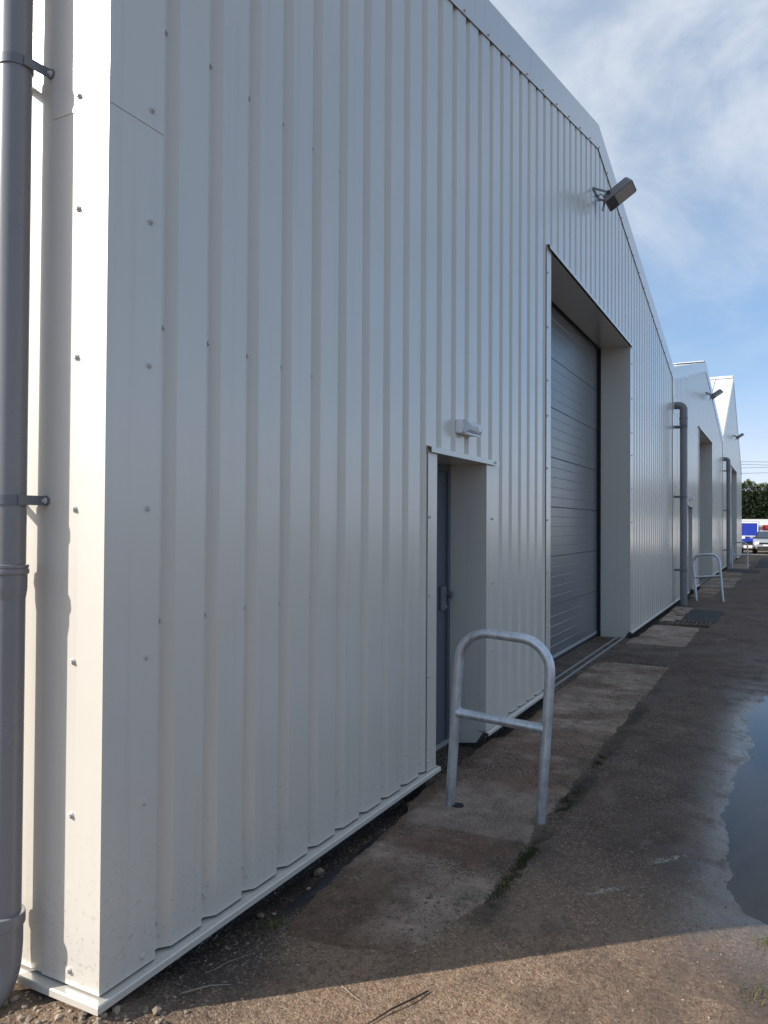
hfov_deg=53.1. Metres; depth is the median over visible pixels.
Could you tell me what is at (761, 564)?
tarmac patch
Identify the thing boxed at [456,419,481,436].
bulkhead light
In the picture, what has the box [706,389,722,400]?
flood light
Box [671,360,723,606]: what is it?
warehouse unit
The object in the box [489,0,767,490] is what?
sky
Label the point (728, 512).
downpipe
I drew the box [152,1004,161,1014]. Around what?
stone
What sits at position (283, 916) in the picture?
grass tuft
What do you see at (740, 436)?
flood light
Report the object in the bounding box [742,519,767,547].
shed
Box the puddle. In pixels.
[720,696,767,924]
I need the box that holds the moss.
[474,753,609,915]
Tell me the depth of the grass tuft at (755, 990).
2.63 m
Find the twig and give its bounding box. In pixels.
[368,990,428,1023]
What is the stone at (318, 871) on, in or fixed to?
on the ground
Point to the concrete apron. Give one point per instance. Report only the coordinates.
(615, 673)
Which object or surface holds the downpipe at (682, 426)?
attached to the warehouse unit at (312, 282)
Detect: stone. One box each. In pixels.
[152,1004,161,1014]
[256,913,263,917]
[313,868,324,876]
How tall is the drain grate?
0.084 m
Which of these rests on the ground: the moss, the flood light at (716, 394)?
the moss
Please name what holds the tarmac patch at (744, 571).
on the ground
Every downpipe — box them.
[0,0,54,1008]
[674,397,687,605]
[723,455,730,569]
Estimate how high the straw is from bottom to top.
0.014 m
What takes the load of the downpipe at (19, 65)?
attached to the warehouse unit at (312, 282)
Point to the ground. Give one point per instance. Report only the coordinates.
(714, 678)
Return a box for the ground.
[0,548,767,1023]
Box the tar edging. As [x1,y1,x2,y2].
[278,822,396,918]
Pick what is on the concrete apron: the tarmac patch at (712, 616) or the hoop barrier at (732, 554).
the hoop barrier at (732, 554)
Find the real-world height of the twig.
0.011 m
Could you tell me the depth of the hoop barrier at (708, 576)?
16.42 m
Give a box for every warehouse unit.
[16,0,674,1015]
[439,375,741,569]
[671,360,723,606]
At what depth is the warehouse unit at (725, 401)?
34.76 m
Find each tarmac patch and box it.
[682,610,723,622]
[726,569,760,572]
[754,560,767,567]
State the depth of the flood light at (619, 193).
8.94 m
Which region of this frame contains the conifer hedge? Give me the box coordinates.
[742,478,767,518]
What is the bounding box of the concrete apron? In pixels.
[287,556,760,949]
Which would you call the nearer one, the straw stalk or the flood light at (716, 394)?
the straw stalk
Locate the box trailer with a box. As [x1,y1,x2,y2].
[742,522,759,544]
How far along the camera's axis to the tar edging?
3.43 m
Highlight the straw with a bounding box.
[209,952,254,971]
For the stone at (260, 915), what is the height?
0.020 m
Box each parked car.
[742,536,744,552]
[750,530,767,553]
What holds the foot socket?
on the concrete apron
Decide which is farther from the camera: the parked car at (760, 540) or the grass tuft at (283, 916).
the parked car at (760, 540)
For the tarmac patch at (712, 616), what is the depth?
13.68 m
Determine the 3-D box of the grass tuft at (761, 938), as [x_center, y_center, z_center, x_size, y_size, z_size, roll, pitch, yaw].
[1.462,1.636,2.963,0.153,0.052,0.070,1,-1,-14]
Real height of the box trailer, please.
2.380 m
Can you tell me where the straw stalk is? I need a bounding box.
[180,984,228,993]
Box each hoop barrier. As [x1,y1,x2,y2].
[445,628,554,824]
[692,553,723,601]
[731,542,747,568]
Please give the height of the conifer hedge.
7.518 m
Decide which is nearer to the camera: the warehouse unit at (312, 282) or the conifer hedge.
the warehouse unit at (312, 282)
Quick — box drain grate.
[670,620,711,627]
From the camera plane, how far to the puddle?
4.16 m
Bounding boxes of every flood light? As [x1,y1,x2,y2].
[593,177,636,211]
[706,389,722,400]
[733,433,743,439]
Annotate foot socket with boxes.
[452,803,463,807]
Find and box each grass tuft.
[255,907,289,932]
[728,974,767,1005]
[752,931,767,945]
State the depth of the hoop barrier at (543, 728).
4.20 m

